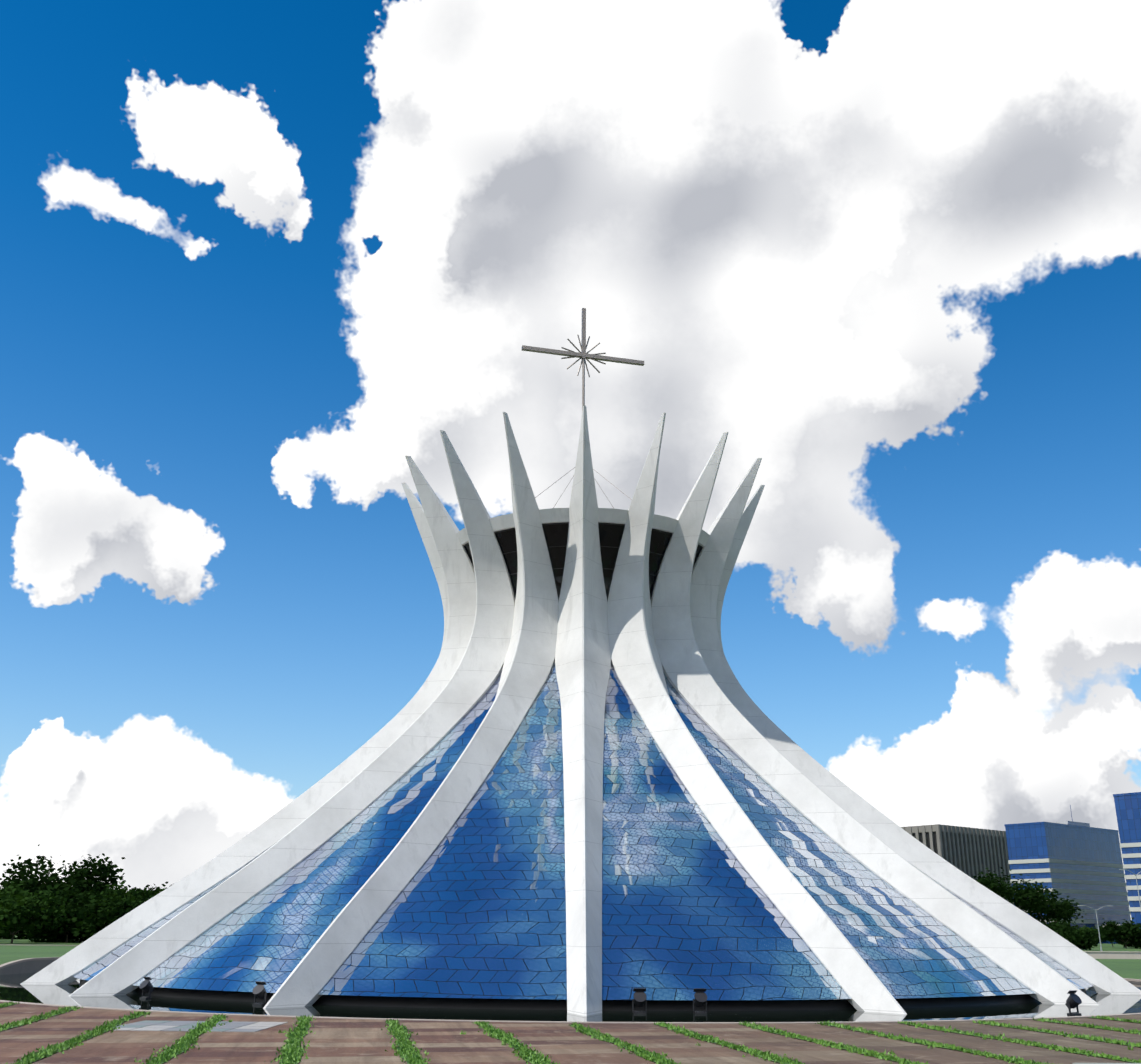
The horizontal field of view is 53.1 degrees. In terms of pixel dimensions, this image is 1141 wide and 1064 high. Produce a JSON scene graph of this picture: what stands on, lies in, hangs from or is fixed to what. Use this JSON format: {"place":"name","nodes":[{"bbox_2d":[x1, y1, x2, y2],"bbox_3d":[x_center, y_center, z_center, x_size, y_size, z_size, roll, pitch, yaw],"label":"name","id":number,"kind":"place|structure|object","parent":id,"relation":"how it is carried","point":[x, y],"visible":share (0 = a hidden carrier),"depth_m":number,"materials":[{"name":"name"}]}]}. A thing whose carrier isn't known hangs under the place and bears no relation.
{"place":"outdoors","nodes":[
{"label":"outdoors","id":0,"kind":"place"},
{"bbox_2d":[0,1002,1140,1063],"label":"plaza paving","id":1,"kind":"structure","parent":0,"point":[349,1041],"depth_m":33.74,"materials":[{"name":"stone"}]},
{"bbox_2d":[110,1020,287,1031],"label":"pavement slabs","id":2,"kind":"structure","parent":1,"relation":"on","point":[228,1026],"depth_m":37.91,"materials":[{"name":"grey concrete"}]},
{"bbox_2d":[0,1001,1140,1063],"bbox_3d":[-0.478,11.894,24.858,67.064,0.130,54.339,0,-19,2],"label":"grass","id":3,"kind":"structure","parent":1,"relation":"on","point":[289,1051],"depth_m":33.59,"materials":[{"name":"green plant"}]},
{"bbox_2d":[1073,1063,1140,1063],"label":"concrete bench","id":4,"kind":"object","parent":1,"relation":"on","point":[1106,1063],"visible":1,"depth_m":25.16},
{"bbox_2d":[0,973,1140,1021],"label":"rim","id":5,"kind":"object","parent":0,"point":[12,988],"depth_m":47.88,"materials":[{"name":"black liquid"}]},
{"bbox_2d":[139,977,153,998],"bbox_3d":[-19.901,21.398,53.556,0.580,0.974,0.650,-14,-24,36],"label":"floodlight","id":6,"kind":"object","parent":5,"relation":"on","point":[146,986],"visible":0.96,"depth_m":53.43,"materials":[{"name":"grey paint"}]},
{"bbox_2d":[252,981,266,1005],"bbox_3d":[-13.569,20.166,49.871,0.580,0.974,0.650,-8,-21,24],"label":"floodlight","id":7,"kind":"object","parent":5,"relation":"on","point":[259,991],"visible":0.96,"depth_m":49.76,"materials":[{"name":"grey paint"}]},
{"bbox_2d":[632,988,646,1013],"bbox_3d":[2.839,19.268,46.891,0.584,0.974,0.659,0,-19,2],"label":"floodlight","id":8,"kind":"object","parent":5,"relation":"on","point":[639,999],"visible":0.98,"depth_m":46.80,"materials":[{"name":"grey paint"}]},
{"bbox_2d":[693,988,706,1013],"bbox_3d":[5.350,19.373,47.129,0.588,0.974,0.667,0,-19,2],"label":"floodlight","id":9,"kind":"object","parent":5,"relation":"on","point":[700,996],"visible":0.98,"depth_m":47.03,"materials":[{"name":"grey paint"}]},
{"bbox_2d":[1065,990,1081,1014],"bbox_3d":[21.256,19.894,48.224,0.580,0.974,0.650,12,-23,-31],"label":"floodlight","id":10,"kind":"object","parent":5,"relation":"on","point":[1073,1000],"visible":1,"depth_m":48.10,"materials":[{"name":"grey paint"}]},
{"bbox_2d":[0,936,1140,982],"bbox_3d":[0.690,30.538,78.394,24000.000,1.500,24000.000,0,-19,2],"label":"ground","id":11,"kind":"structure","parent":0,"point":[1127,968],"depth_m":108.35,"materials":[{"name":"green plant"}]},
{"bbox_2d":[2,929,33,938],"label":"shrub","id":12,"kind":"object","parent":11,"relation":"on","point":[20,936],"visible":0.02,"depth_m":200.49,"materials":[{"name":"green plant"}]},
{"bbox_2d":[0,880,37,898],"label":"tree","id":13,"kind":"object","parent":11,"relation":"on","point":[17,889],"visible":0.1,"depth_m":200.47,"materials":[{"name":"green plant"}]},
{"bbox_2d":[0,885,76,943],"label":"tree","id":14,"kind":"object","parent":11,"relation":"on","point":[19,911],"visible":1,"depth_m":150.47,"materials":[{"name":"green plant"}]},
{"bbox_2d":[0,944,77,945],"bbox_3d":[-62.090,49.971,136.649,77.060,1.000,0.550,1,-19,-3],"label":"road","id":15,"kind":"structure","parent":11,"relation":"on","point":[40,945],"depth_m":136.51,"materials":[{"name":"grey asphalt"}]},
{"bbox_2d":[14,885,73,936],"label":"tree","id":16,"kind":"object","parent":11,"relation":"on","point":[53,891],"visible":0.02,"depth_m":218.99,"materials":[{"name":"green plant"}]},
{"bbox_2d":[0,844,125,901],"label":"tall tree","id":17,"kind":"object","parent":11,"relation":"on","point":[83,878],"visible":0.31,"depth_m":224.94,"materials":[{"name":"green plant"}]},
{"bbox_2d":[28,906,99,942],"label":"tree","id":18,"kind":"object","parent":11,"relation":"on","point":[49,937],"visible":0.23,"depth_m":161.74,"materials":[{"name":"green plant"}]},
{"bbox_2d":[42,892,102,942],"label":"tree","id":19,"kind":"object","parent":11,"relation":"on","point":[70,912],"visible":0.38,"depth_m":161.00,"materials":[{"name":"green plant"}]},
{"bbox_2d":[60,905,111,941],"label":"shrub","id":20,"kind":"object","parent":11,"relation":"on","point":[70,937],"visible":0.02,"depth_m":165.62,"materials":[{"name":"green plant"}]},
{"bbox_2d":[56,884,116,906],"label":"tree","id":21,"kind":"object","parent":11,"relation":"on","point":[104,890],"visible":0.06,"depth_m":179.58,"materials":[{"name":"green plant"}]},
{"bbox_2d":[53,888,123,939],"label":"tree","id":22,"kind":"object","parent":11,"relation":"on","point":[73,896],"visible":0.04,"depth_m":175.38,"materials":[{"name":"green plant"}]},
{"bbox_2d":[71,890,150,938],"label":"tree","id":23,"kind":"object","parent":11,"relation":"on","point":[93,920],"visible":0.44,"depth_m":148.83,"materials":[{"name":"green plant"}]},
{"bbox_2d":[99,895,152,923],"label":"tree","id":24,"kind":"object","parent":11,"relation":"on","point":[132,900],"depth_m":150.16,"materials":[{"name":"green plant"}]},
{"bbox_2d":[88,880,166,907],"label":"tree","id":25,"kind":"object","parent":11,"relation":"on","point":[121,896],"visible":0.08,"depth_m":173.18,"materials":[{"name":"green plant"}]},
{"bbox_2d":[125,884,158,899],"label":"tree","id":26,"kind":"object","parent":11,"relation":"on","point":[139,889],"visible":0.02,"depth_m":174.36,"materials":[{"name":"green plant"}]},
{"bbox_2d":[0,957,1140,1023],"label":"pool kerb","id":27,"kind":"structure","parent":11,"relation":"on","point":[54,958],"depth_m":42.65,"materials":[{"name":"concrete"}]},
{"bbox_2d":[21,405,1140,1015],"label":"concrete columns","id":28,"kind":"structure","parent":11,"relation":"on","point":[581,633],"depth_m":71.69,"materials":[{"name":"white concrete"}]},
{"bbox_2d":[521,308,643,507],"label":"roof cross","id":29,"kind":"object","parent":28,"relation":"on","point":[582,355],"visible":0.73,"depth_m":93.98,"materials":[{"name":"silver metal"}]},
{"bbox_2d":[73,659,1092,999],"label":"glass panels","id":30,"kind":"object","parent":28,"relation":"attached to","point":[477,909],"visible":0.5,"depth_m":57.11,"materials":[{"name":"blue glass"}]},
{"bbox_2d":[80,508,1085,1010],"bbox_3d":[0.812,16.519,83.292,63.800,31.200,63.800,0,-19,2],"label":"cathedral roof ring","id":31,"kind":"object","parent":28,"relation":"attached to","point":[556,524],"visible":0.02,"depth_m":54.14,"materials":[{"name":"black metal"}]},
{"bbox_2d":[901,824,1011,902],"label":"concrete office","id":32,"kind":"structure","parent":11,"relation":"on","point":[970,852],"depth_m":527.27,"materials":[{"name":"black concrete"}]},
{"bbox_2d":[972,867,1056,917],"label":"tree","id":33,"kind":"object","parent":11,"relation":"on","point":[1027,897],"visible":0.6,"depth_m":334.06,"materials":[{"name":"green plant"}]},
{"bbox_2d":[1013,887,1085,923],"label":"tree","id":34,"kind":"object","parent":11,"relation":"on","point":[1064,910],"visible":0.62,"depth_m":343.15,"materials":[{"name":"green plant"}]},
{"bbox_2d":[1045,918,1071,928],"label":"tree","id":35,"kind":"object","parent":11,"relation":"on","point":[1064,923],"visible":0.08,"depth_m":295.78,"materials":[{"name":"green plant"}]},
{"bbox_2d":[1040,921,1079,933],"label":"tree","id":36,"kind":"object","parent":11,"relation":"on","point":[1065,928],"visible":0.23,"depth_m":247.53,"materials":[{"name":"green plant"}]},
{"bbox_2d":[1054,929,1078,946],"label":"shrub","id":37,"kind":"object","parent":11,"relation":"on","point":[1065,935],"visible":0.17,"depth_m":228.70,"materials":[{"name":"green plant"}]},
{"bbox_2d":[1004,806,1130,943],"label":"office block","id":38,"kind":"structure","parent":11,"relation":"on","point":[1081,863],"depth_m":456.90,"materials":[{"name":"blue glass"}]},
{"bbox_2d":[1068,933,1087,949],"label":"shrub","id":39,"kind":"object","parent":11,"relation":"on","point":[1083,944],"visible":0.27,"depth_m":235.74,"materials":[{"name":"green plant"}]},
{"bbox_2d":[1072,922,1095,934],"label":"tree","id":40,"kind":"object","parent":11,"relation":"on","point":[1082,929],"visible":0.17,"depth_m":296.86,"materials":[{"name":"green plant"}]},
{"bbox_2d":[1068,929,1102,949],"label":"shrub","id":41,"kind":"object","parent":11,"relation":"on","point":[1090,938],"visible":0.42,"depth_m":237.10,"materials":[{"name":"green plant"}]},
{"bbox_2d":[1078,905,1109,950],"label":"street lamp","id":42,"kind":"object","parent":11,"relation":"on","point":[1097,924],"visible":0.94,"depth_m":206.71,"materials":[{"name":"grey metal"}]},
{"bbox_2d":[1095,926,1116,946],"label":"tree","id":43,"kind":"object","parent":11,"relation":"on","point":[1105,938],"visible":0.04,"depth_m":306.11,"materials":[{"name":"green plant"}]},
{"bbox_2d":[1084,951,1140,958],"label":"wall","id":44,"kind":"structure","parent":11,"relation":"on","point":[1113,955],"depth_m":151.70,"materials":[{"name":"white concrete"}]},
{"bbox_2d":[1095,917,1140,948],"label":"tree","id":45,"kind":"object","parent":11,"relation":"on","point":[1113,931],"visible":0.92,"depth_m":273.22,"materials":[{"name":"green plant"}]},
{"bbox_2d":[1113,792,1140,923],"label":"office block","id":46,"kind":"structure","parent":11,"relation":"on","point":[1128,809],"depth_m":415.26,"materials":[{"name":"blue glass"}]},
{"bbox_2d":[1115,935,1140,948],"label":"shrub","id":47,"kind":"object","parent":11,"relation":"on","point":[1136,944],"visible":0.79,"depth_m":272.33,"materials":[{"name":"green plant"}]},
{"bbox_2d":[1119,869,1140,909],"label":"street lamp","id":48,"kind":"object","parent":11,"relation":"on","point":[1137,885],"visible":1,"depth_m":184.23,"materials":[{"name":"grey metal"}]},
{"bbox_2d":[0,0,1140,919],"label":"sky","id":49,"kind":"structure","parent":0,"point":[257,257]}
]}

